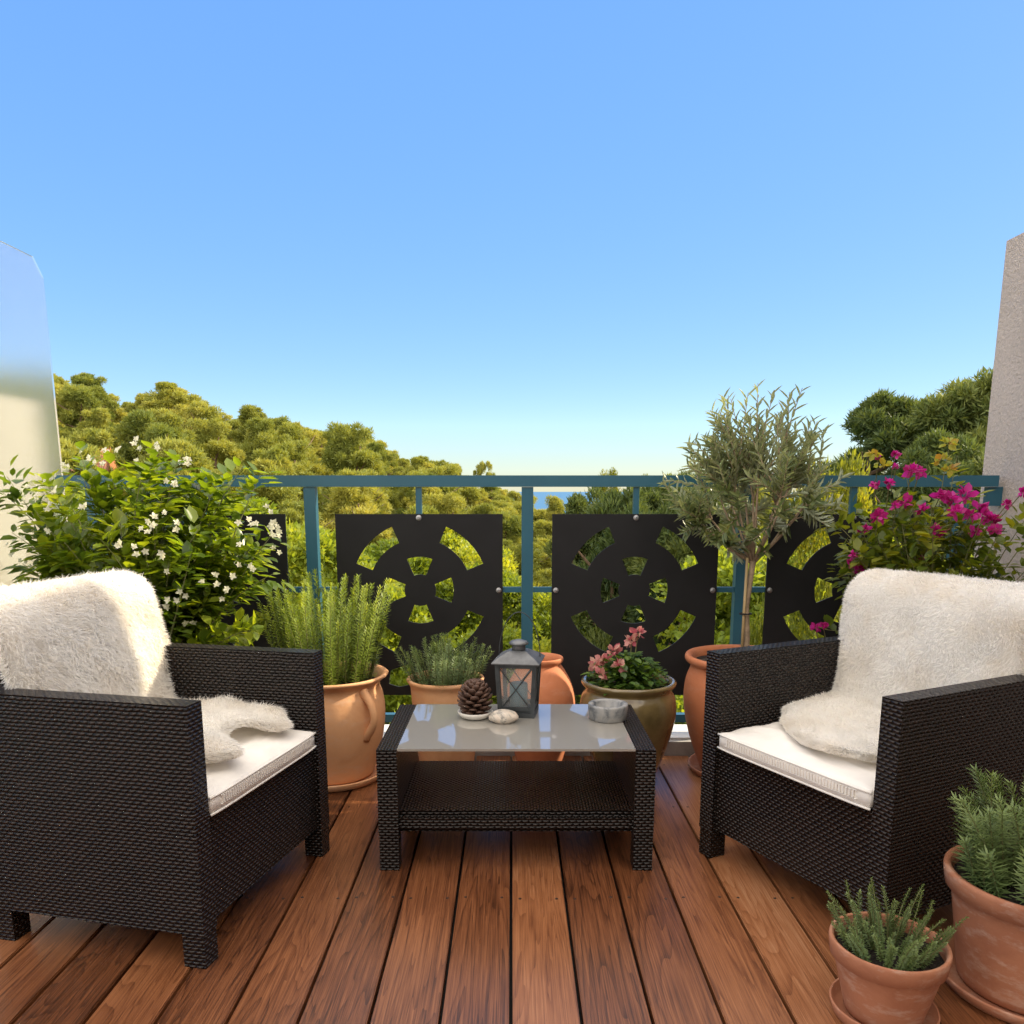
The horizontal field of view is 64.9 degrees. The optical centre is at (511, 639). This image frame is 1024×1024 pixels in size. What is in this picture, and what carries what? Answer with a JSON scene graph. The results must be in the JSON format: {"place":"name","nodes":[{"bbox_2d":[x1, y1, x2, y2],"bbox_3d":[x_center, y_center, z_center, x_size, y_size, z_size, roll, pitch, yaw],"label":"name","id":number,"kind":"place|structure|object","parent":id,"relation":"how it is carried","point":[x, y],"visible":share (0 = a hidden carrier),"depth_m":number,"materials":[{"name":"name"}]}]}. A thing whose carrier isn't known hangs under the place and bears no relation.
{"place":"outdoors","nodes":[
{"label":"outdoors","id":0,"kind":"place"},
{"bbox_2d":[369,831,651,1023],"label":"balcony slab","id":1,"kind":"structure","parent":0,"point":[511,962],"depth_m":2.08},
{"bbox_2d":[0,756,1009,1023],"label":"wooden deck","id":2,"kind":"structure","parent":1,"relation":"on","point":[746,948],"depth_m":1.99,"materials":[{"name":"brown wood"}]},
{"bbox_2d":[0,436,296,645],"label":"potted jasmine","id":3,"kind":"object","parent":2,"relation":"on","point":[196,587],"visible":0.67,"depth_m":2.85,"materials":[{"name":"plant"}]},
{"bbox_2d":[0,643,329,969],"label":"wicker armchair","id":4,"kind":"object","parent":2,"relation":"on","point":[132,811],"visible":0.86,"depth_m":1.90,"materials":[{"name":"wicker"}]},
{"bbox_2d":[0,567,293,763],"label":"sheepskin","id":5,"kind":"object","parent":4,"relation":"on","point":[99,633],"visible":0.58,"depth_m":2.18,"materials":[{"name":"fur"}]},
{"bbox_2d":[328,765,376,791],"bbox_3d":[-0.700,0.518,3.167,0.410,0.032,0.410,0,10,0],"label":"saucer","id":6,"kind":"object","parent":2,"relation":"on","point":[370,779],"visible":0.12,"depth_m":3.02,"materials":[{"name":"ceramic"}]},
{"bbox_2d":[256,563,393,784],"bbox_3d":[-0.689,0.117,3.084,0.457,0.814,0.533,-10,14,-42],"label":"potted rosemary","id":7,"kind":"object","parent":6,"relation":"on","point":[354,703],"visible":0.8,"depth_m":2.99,"materials":[{"name":"plant"}]},
{"bbox_2d":[393,632,493,760],"bbox_3d":[-0.277,0.248,3.187,0.376,0.555,0.386,-9,14,-41],"label":"potted rosemary","id":8,"kind":"object","parent":2,"relation":"on","point":[444,679],"visible":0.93,"depth_m":3.11,"materials":[{"name":"plant"}]},
{"bbox_2d":[376,704,655,869],"bbox_3d":[0.012,0.451,2.590,0.803,0.372,0.504,0,10,0],"label":"coffee table","id":9,"kind":"object","parent":2,"relation":"on","point":[617,793],"visible":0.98,"depth_m":2.43,"materials":[{"name":"wicker"}]},
{"bbox_2d":[458,709,492,719],"bbox_3d":[-0.120,0.241,2.636,0.116,0.023,0.116,0,10,0],"label":"saucer","id":10,"kind":"object","parent":9,"relation":"on","point":[475,717],"visible":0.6,"depth_m":2.59,"materials":[{"name":"white ceramic"}]},
{"bbox_2d":[457,678,492,714],"bbox_3d":[-0.120,0.186,2.625,0.116,0.120,0.116,0,10,0],"label":"pine cone","id":11,"kind":"object","parent":10,"relation":"on","point":[474,695],"visible":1,"depth_m":2.60,"materials":[{"name":"brown plant"}]},
{"bbox_2d":[489,709,518,723],"bbox_3d":[-0.027,0.243,2.579,0.096,0.042,0.069,0,10,0],"label":"stone","id":12,"kind":"object","parent":9,"relation":"on","point":[502,716],"visible":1,"depth_m":2.56,"materials":[{"name":"beige stone"}]},
{"bbox_2d":[491,612,544,718],"bbox_3d":[0.022,0.077,2.658,0.157,0.339,0.157,2,11,9],"label":"lantern","id":13,"kind":"object","parent":9,"relation":"on","point":[518,655],"visible":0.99,"depth_m":2.63,"materials":[{"name":"metal"}]},
{"bbox_2d":[588,698,627,722],"bbox_3d":[0.312,0.230,2.620,0.130,0.050,0.129,0,10,0],"label":"ashtray","id":14,"kind":"object","parent":9,"relation":"on","point":[605,710],"visible":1,"depth_m":2.58,"materials":[{"name":"grey stone"}]},
{"bbox_2d":[507,652,574,760],"bbox_3d":[0.112,0.290,3.236,0.283,0.455,0.284,0,10,0],"label":"terracotta jar","id":15,"kind":"object","parent":2,"relation":"on","point":[556,686],"visible":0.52,"depth_m":3.14,"materials":[{"name":"orange ceramic"}]},
{"bbox_2d":[580,626,676,771],"bbox_3d":[0.440,0.247,3.061,0.364,0.602,0.365,0,10,0],"label":"potted geranium","id":16,"kind":"object","parent":2,"relation":"on","point":[645,692],"visible":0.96,"depth_m":2.96,"materials":[{"name":"green ceramic"}]},
{"bbox_2d":[688,753,701,776],"bbox_3d":[0.905,0.509,3.216,0.400,0.032,0.400,0,10,0],"label":"saucer","id":17,"kind":"object","parent":2,"relation":"on","point":[694,765],"visible":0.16,"depth_m":3.24,"materials":[{"name":"ceramic"}]},
{"bbox_2d":[658,379,854,768],"bbox_3d":[0.894,-0.224,3.072,0.706,1.501,0.585,0,10,0],"label":"potted olive tree","id":18,"kind":"object","parent":17,"relation":"on","point":[746,467],"visible":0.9,"depth_m":2.96,"materials":[{"name":"green plant"}]},
{"bbox_2d":[699,636,1023,916],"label":"wicker armchair","id":19,"kind":"object","parent":2,"relation":"on","point":[772,789],"visible":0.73,"depth_m":2.03,"materials":[{"name":"wicker"}]},
{"bbox_2d":[779,567,1023,762],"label":"sheepskin","id":20,"kind":"object","parent":19,"relation":"on","point":[903,631],"visible":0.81,"depth_m":2.30,"materials":[{"name":"fur"}]},
{"bbox_2d":[829,978,940,1023],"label":"saucer","id":21,"kind":"object","parent":2,"relation":"on","point":[845,1016],"visible":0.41,"depth_m":1.71,"materials":[{"name":"ceramic"}]},
{"bbox_2d":[826,878,967,1023],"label":"potted thyme","id":22,"kind":"object","parent":21,"relation":"on","point":[892,968],"visible":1,"depth_m":1.64,"materials":[{"name":"ceramic"}]},
{"bbox_2d":[810,436,1023,637],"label":"potted bougainvillea","id":23,"kind":"object","parent":2,"relation":"on","point":[919,549],"visible":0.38,"depth_m":2.92,"materials":[{"name":"plant"}]},
{"bbox_2d":[946,937,1023,1023],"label":"saucer","id":24,"kind":"object","parent":2,"relation":"on","point":[958,985],"visible":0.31,"depth_m":1.74,"materials":[{"name":"ceramic"}]},
{"bbox_2d":[943,763,1023,1014],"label":"potted rosemary","id":25,"kind":"object","parent":24,"relation":"on","point":[983,866],"visible":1,"depth_m":1.72,"materials":[{"name":"ceramic"}]},
{"bbox_2d":[383,724,689,738],"bbox_3d":[0.034,0.448,3.542,3.988,0.102,0.197,0,10,0],"label":"parapet ledge","id":26,"kind":"object","parent":1,"relation":"on","point":[679,731],"depth_m":3.52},
{"bbox_2d":[0,241,67,588],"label":"glass screen","id":27,"kind":"object","parent":26,"relation":"on","point":[29,431],"visible":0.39,"depth_m":3.15,"materials":[{"name":"white"}]},
{"bbox_2d":[51,475,1002,721],"bbox_3d":[0.065,-0.141,3.427,3.929,1.096,0.064,0,10,0],"label":"railing","id":28,"kind":"object","parent":26,"relation":"on","point":[787,589],"visible":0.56,"depth_m":3.38,"materials":[{"name":"metal"}]},
{"bbox_2d":[475,739,694,760],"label":"deck kerb","id":29,"kind":"structure","parent":1,"relation":"on","point":[679,747],"depth_m":3.41,"materials":[{"name":"brown wood"}]},
{"bbox_2d":[973,232,1023,582],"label":"roughcast wall","id":30,"kind":"structure","parent":1,"relation":"on","point":[1004,453],"depth_m":3.29,"materials":[{"name":"white paint"}]},
{"bbox_2d":[0,0,1023,491],"label":"sky","id":31,"kind":"structure","parent":0,"point":[522,237],"materials":[{"name":"blue"}]},
{"bbox_2d":[517,492,797,512],"bbox_3d":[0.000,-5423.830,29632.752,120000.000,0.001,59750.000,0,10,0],"label":"sea","id":32,"kind":"structure","parent":0,"point":[541,503],"depth_m":7145.81,"materials":[{"name":"blue liquid"}]},
{"bbox_3d":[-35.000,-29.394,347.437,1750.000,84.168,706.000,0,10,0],"label":"hillside ground","id":33,"kind":"structure","parent":0,"visible":0},
{"bbox_2d":[53,373,78,427],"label":"pine tree","id":34,"kind":"object","parent":33,"relation":"on","point":[60,382],"visible":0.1,"depth_m":57.24,"materials":[{"name":"green plant"}]},
{"bbox_2d":[56,383,105,440],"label":"pine tree","id":35,"kind":"object","parent":33,"relation":"on","point":[69,409],"visible":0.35,"depth_m":53.38,"materials":[{"name":"green plant"}]},
{"bbox_2d":[60,436,104,491],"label":"pine tree","id":36,"kind":"object","parent":33,"relation":"on","point":[69,451],"visible":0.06,"depth_m":29.04,"materials":[{"name":"green plant"}]},
{"bbox_2d":[69,445,116,474],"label":"house","id":37,"kind":"structure","parent":33,"relation":"on","point":[107,465],"depth_m":36.92,"materials":[{"name":"tile"}]},
{"bbox_2d":[69,372,119,426],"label":"pine tree","id":38,"kind":"object","parent":33,"relation":"on","point":[91,381],"visible":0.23,"depth_m":63.64,"materials":[{"name":"green plant"}]},
{"bbox_2d":[66,426,126,495],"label":"pine tree","id":39,"kind":"object","parent":33,"relation":"on","point":[100,438],"visible":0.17,"depth_m":37.64,"materials":[{"name":"green plant"}]},
{"bbox_2d":[68,407,125,454],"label":"pine tree","id":40,"kind":"object","parent":33,"relation":"on","point":[98,417],"visible":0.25,"depth_m":49.91,"materials":[{"name":"green plant"}]},
{"bbox_2d":[67,491,130,550],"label":"broadleaf tree","id":41,"kind":"object","parent":33,"relation":"on","point":[83,511],"visible":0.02,"depth_m":22.57,"materials":[{"name":"green plant"}]},
{"bbox_2d":[98,392,127,425],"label":"pine tree","id":42,"kind":"object","parent":33,"relation":"on","point":[119,412],"visible":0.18,"depth_m":88.73,"materials":[{"name":"green plant"}]},
{"bbox_2d":[113,408,156,494],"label":"pine tree","id":43,"kind":"object","parent":33,"relation":"on","point":[131,426],"visible":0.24,"depth_m":40.79,"materials":[{"name":"green plant"}]},
{"bbox_2d":[123,421,189,496],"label":"pine tree","id":44,"kind":"object","parent":33,"relation":"on","point":[156,430],"visible":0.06,"depth_m":36.73,"materials":[{"name":"green plant"}]},
{"bbox_2d":[130,408,197,444],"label":"pine tree","id":45,"kind":"object","parent":33,"relation":"on","point":[164,415],"visible":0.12,"depth_m":46.07,"materials":[{"name":"green plant"}]},
{"bbox_2d":[140,381,209,429],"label":"pine tree","id":46,"kind":"object","parent":33,"relation":"on","point":[172,397],"visible":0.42,"depth_m":68.60,"materials":[{"name":"green plant"}]},
{"bbox_2d":[148,435,229,498],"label":"pine tree","id":47,"kind":"object","parent":33,"relation":"on","point":[182,448],"visible":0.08,"depth_m":30.65,"materials":[{"name":"green plant"}]},
{"bbox_2d":[177,400,236,463],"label":"pine tree","id":48,"kind":"object","parent":33,"relation":"on","point":[201,410],"visible":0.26,"depth_m":57.94,"materials":[{"name":"green plant"}]},
{"bbox_2d":[185,416,246,493],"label":"pine tree","id":49,"kind":"object","parent":33,"relation":"on","point":[210,437],"visible":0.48,"depth_m":51.24,"materials":[{"name":"green plant"}]},
{"bbox_2d":[212,412,235,461],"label":"pine tree","id":50,"kind":"object","parent":33,"relation":"on","point":[225,418],"visible":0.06,"depth_m":105.75,"materials":[{"name":"green plant"}]},
{"bbox_2d":[225,403,268,447],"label":"pine tree","id":51,"kind":"object","parent":33,"relation":"on","point":[247,411],"visible":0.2,"depth_m":74.40,"materials":[{"name":"green plant"}]},
{"bbox_2d":[210,494,306,640],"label":"broadleaf tree","id":52,"kind":"object","parent":33,"relation":"on","point":[262,510],"visible":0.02,"depth_m":22.42,"materials":[{"name":"green plant"}]},
{"bbox_2d":[231,416,293,490],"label":"pine tree","id":53,"kind":"object","parent":33,"relation":"on","point":[261,433],"visible":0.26,"depth_m":54.57,"materials":[{"name":"green plant"}]},
{"bbox_2d":[241,414,290,462],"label":"pine tree","id":54,"kind":"object","parent":33,"relation":"on","point":[278,421],"visible":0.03,"depth_m":65.73,"materials":[{"name":"green plant"}]},
{"bbox_2d":[227,446,319,524],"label":"pine tree","id":55,"kind":"object","parent":33,"relation":"on","point":[269,461],"visible":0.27,"depth_m":39.13,"materials":[{"name":"green plant"}]},
{"bbox_2d":[273,438,332,521],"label":"pine tree","id":56,"kind":"object","parent":33,"relation":"on","point":[297,449],"visible":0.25,"depth_m":51.07,"materials":[{"name":"green plant"}]},
{"bbox_2d":[276,422,333,496],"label":"pine tree","id":57,"kind":"object","parent":33,"relation":"on","point":[293,429],"visible":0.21,"depth_m":59.60,"materials":[{"name":"green plant"}]},
{"bbox_2d":[277,498,334,530],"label":"pine tree","id":58,"kind":"object","parent":33,"relation":"on","point":[294,511],"visible":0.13,"depth_m":33.53,"materials":[{"name":"green plant"}]},
{"bbox_2d":[302,430,326,462],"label":"pine tree","id":59,"kind":"object","parent":33,"relation":"on","point":[317,439],"visible":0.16,"depth_m":70.68,"materials":[{"name":"green plant"}]},
{"bbox_2d":[219,517,431,723],"bbox_3d":[-4.657,0.719,19.393,7.027,7.292,6.130,-5,12,-26],"label":"broadleaf tree","id":60,"kind":"object","parent":33,"relation":"on","point":[297,559],"visible":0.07,"depth_m":18.17,"materials":[{"name":"green plant"}]},
{"bbox_2d":[312,430,384,474],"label":"pine tree","id":61,"kind":"object","parent":33,"relation":"on","point":[328,438],"visible":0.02,"depth_m":63.73,"materials":[{"name":"green plant"}]},
{"bbox_2d":[320,421,386,511],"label":"pine tree","id":62,"kind":"object","parent":33,"relation":"on","point":[346,442],"visible":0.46,"depth_m":58.16,"materials":[{"name":"green plant"}]},
{"bbox_2d":[322,467,386,543],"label":"pine tree","id":63,"kind":"object","parent":33,"relation":"on","point":[377,498],"visible":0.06,"depth_m":45.30,"materials":[{"name":"green plant"}]},
{"bbox_2d":[319,474,392,546],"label":"pine tree","id":64,"kind":"object","parent":33,"relation":"on","point":[351,500],"visible":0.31,"depth_m":39.36,"materials":[{"name":"green plant"}]},
{"bbox_2d":[365,467,394,540],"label":"pine tree","id":65,"kind":"object","parent":33,"relation":"on","point":[386,506],"visible":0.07,"depth_m":51.86,"materials":[{"name":"green plant"}]},
{"bbox_2d":[366,442,403,491],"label":"pine tree","id":66,"kind":"object","parent":33,"relation":"on","point":[387,458],"visible":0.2,"depth_m":76.93,"materials":[{"name":"green plant"}]},
{"bbox_2d":[380,460,401,507],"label":"pine tree","id":67,"kind":"object","parent":33,"relation":"on","point":[391,494],"visible":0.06,"depth_m":68.79,"materials":[{"name":"green plant"}]},
{"bbox_2d":[388,468,427,513],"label":"pine tree","id":68,"kind":"object","parent":33,"relation":"on","point":[404,501],"visible":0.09,"depth_m":65.72,"materials":[{"name":"green plant"}]},
{"bbox_2d":[323,537,496,711],"bbox_3d":[-2.711,0.385,24.145,6.219,6.955,6.864,0,10,-2],"label":"broadleaf tree","id":69,"kind":"object","parent":33,"relation":"on","point":[421,566],"visible":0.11,"depth_m":23.07,"materials":[{"name":"green plant"}]},
{"bbox_2d":[391,456,437,513],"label":"pine tree","id":70,"kind":"object","parent":33,"relation":"on","point":[420,462],"visible":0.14,"depth_m":74.32,"materials":[{"name":"green plant"}]},
{"bbox_2d":[391,502,438,540],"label":"pine tree","id":71,"kind":"object","parent":33,"relation":"on","point":[427,509],"visible":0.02,"depth_m":36.29,"materials":[{"name":"green plant"}]},
{"bbox_2d":[405,487,443,510],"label":"pine tree","id":72,"kind":"object","parent":33,"relation":"on","point":[437,490],"visible":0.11,"depth_m":57.44,"materials":[{"name":"green plant"}]},
{"bbox_2d":[395,472,468,513],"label":"pine tree","id":73,"kind":"object","parent":33,"relation":"on","point":[411,493],"visible":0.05,"depth_m":62.18,"materials":[{"name":"green plant"}]},
{"bbox_2d":[422,491,466,513],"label":"pine tree","id":74,"kind":"object","parent":33,"relation":"on","point":[441,503],"visible":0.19,"depth_m":54.37,"materials":[{"name":"green plant"}]},
{"bbox_2d":[428,463,474,513],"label":"pine tree","id":75,"kind":"object","parent":33,"relation":"on","point":[446,469],"visible":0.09,"depth_m":70.08,"materials":[{"name":"green plant"}]},
{"bbox_2d":[456,487,481,508],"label":"pine tree","id":76,"kind":"object","parent":33,"relation":"on","point":[469,492],"visible":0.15,"depth_m":76.45,"materials":[{"name":"green plant"}]},
{"bbox_2d":[389,619,550,711],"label":"broadleaf tree","id":77,"kind":"object","parent":33,"relation":"on","point":[510,632],"visible":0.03,"depth_m":18.30,"materials":[{"name":"green plant"}]},
{"bbox_2d":[423,527,520,632],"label":"broadleaf tree","id":78,"kind":"object","parent":33,"relation":"on","point":[461,547],"visible":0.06,"depth_m":28.24,"materials":[{"name":"green plant"}]},
{"bbox_2d":[472,488,493,503],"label":"pine tree","id":79,"kind":"object","parent":33,"relation":"on","point":[483,493],"visible":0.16,"depth_m":88.69,"materials":[{"name":"green plant"}]},
{"bbox_2d":[473,460,494,487],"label":"umbrella pine","id":80,"kind":"object","parent":33,"relation":"on","point":[480,469],"visible":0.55,"depth_m":146.82,"materials":[{"name":"green plant"}]},
{"bbox_2d":[467,502,504,532],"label":"pine tree","id":81,"kind":"object","parent":33,"relation":"on","point":[484,508],"visible":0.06,"depth_m":65.97,"materials":[{"name":"green plant"}]},
{"bbox_2d":[479,487,500,499],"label":"pine tree","id":82,"kind":"object","parent":33,"relation":"on","point":[492,492],"visible":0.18,"depth_m":103.42,"materials":[{"name":"green plant"}]},
{"bbox_2d":[455,574,551,703],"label":"broadleaf tree","id":83,"kind":"object","parent":33,"relation":"on","point":[541,618],"visible":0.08,"depth_m":25.69,"materials":[{"name":"green plant"}]},
{"bbox_2d":[490,499,519,544],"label":"pine tree","id":84,"kind":"object","parent":33,"relation":"on","point":[500,503],"visible":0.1,"depth_m":79.80,"materials":[{"name":"green plant"}]},
{"bbox_2d":[492,510,540,573],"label":"pine tree","id":85,"kind":"object","parent":33,"relation":"on","point":[513,524],"visible":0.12,"depth_m":56.91,"materials":[{"name":"green plant"}]},
{"bbox_2d":[503,540,551,629],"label":"pine tree","id":86,"kind":"object","parent":33,"relation":"on","point":[539,581],"visible":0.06,"depth_m":38.09,"materials":[{"name":"green plant"}]},
{"bbox_2d":[533,509,547,522],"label":"pine tree","id":87,"kind":"object","parent":33,"relation":"on","point":[538,514],"visible":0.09,"depth_m":91.47,"materials":[{"name":"green plant"}]},
{"bbox_2d":[533,518,551,540],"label":"pine tree","id":88,"kind":"object","parent":33,"relation":"on","point":[543,527],"visible":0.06,"depth_m":70.44,"materials":[{"name":"green plant"}]},
{"bbox_2d":[533,542,551,570],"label":"pine tree","id":89,"kind":"object","parent":33,"relation":"on","point":[546,563],"visible":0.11,"depth_m":60.33,"materials":[{"name":"green plant"}]},
{"bbox_2d":[533,567,551,581],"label":"pine tree","id":90,"kind":"object","parent":33,"relation":"on","point":[547,573],"visible":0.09,"depth_m":44.10,"materials":[{"name":"green plant"}]},
{"bbox_2d":[543,493,564,521],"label":"pine tree","id":91,"kind":"object","parent":33,"relation":"on","point":[555,504],"visible":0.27,"depth_m":88.11,"materials":[{"name":"green plant"}]},
{"bbox_2d":[542,487,605,635],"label":"pine tree","id":92,"kind":"object","parent":33,"relation":"on","point":[577,503],"visible":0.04,"depth_m":32.83,"materials":[{"name":"green plant"}]},
{"bbox_2d":[591,467,621,554],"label":"broadleaf tree","id":93,"kind":"object","parent":33,"relation":"on","point":[604,489],"visible":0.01,"depth_m":39.17,"materials":[{"name":"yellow plant"}]},
{"bbox_2d":[550,487,664,651],"bbox_3d":[3.144,0.366,22.195,4.472,9.422,3.639,-3,11,-14],"label":"pine tree","id":94,"kind":"object","parent":33,"relation":"on","point":[614,502],"visible":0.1,"depth_m":21.37,"materials":[{"name":"green plant"}]},
{"bbox_2d":[575,468,729,703],"bbox_3d":[3.817,0.440,20.271,5.474,9.477,4.766,-6,12,-31],"label":"pine tree","id":95,"kind":"object","parent":33,"relation":"on","point":[677,547],"visible":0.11,"depth_m":19.31,"materials":[{"name":"green plant"}]},
{"bbox_2d":[641,487,679,544],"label":"pine tree","id":96,"kind":"object","parent":33,"relation":"on","point":[655,497],"visible":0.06,"depth_m":36.69,"materials":[{"name":"green plant"}]},
{"bbox_2d":[674,695,685,723],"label":"broadleaf tree","id":97,"kind":"object","parent":33,"relation":"on","point":[679,704],"visible":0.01,"depth_m":13.91,"materials":[{"name":"green plant"}]},
{"bbox_2d":[579,545,838,699],"bbox_3d":[4.710,1.715,16.458,7.259,7.532,6.333,5,11,23],"label":"broadleaf tree","id":98,"kind":"object","parent":33,"relation":"on","point":[723,599],"visible":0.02,"depth_m":15.53,"materials":[{"name":"green plant"}]},
{"bbox_2d":[750,448,876,644],"bbox_3d":[3.728,1.999,10.075,2.255,8.579,2.254,8,13,38],"label":"broadleaf tree","id":99,"kind":"object","parent":33,"relation":"on","point":[799,633],"visible":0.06,"depth_m":9.31,"materials":[{"name":"green plant"}]},
{"bbox_2d":[800,387,922,528],"bbox_3d":[13.478,-3.962,30.198,7.541,10.640,9.295,-5,12,-27],"label":"pine tree","id":100,"kind":"object","parent":33,"relation":"on","point":[880,421],"visible":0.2,"depth_m":28.49,"materials":[{"name":"green plant"}]},
{"bbox_2d":[868,426,984,560],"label":"pine tree","id":101,"kind":"object","parent":33,"relation":"on","point":[970,456],"visible":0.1,"depth_m":22.97,"materials":[{"name":"green plant"}]},
{"bbox_2d":[891,366,993,498],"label":"pine tree","id":102,"kind":"object","parent":33,"relation":"on","point":[961,406],"visible":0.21,"depth_m":25.58,"materials":[{"name":"green plant"}]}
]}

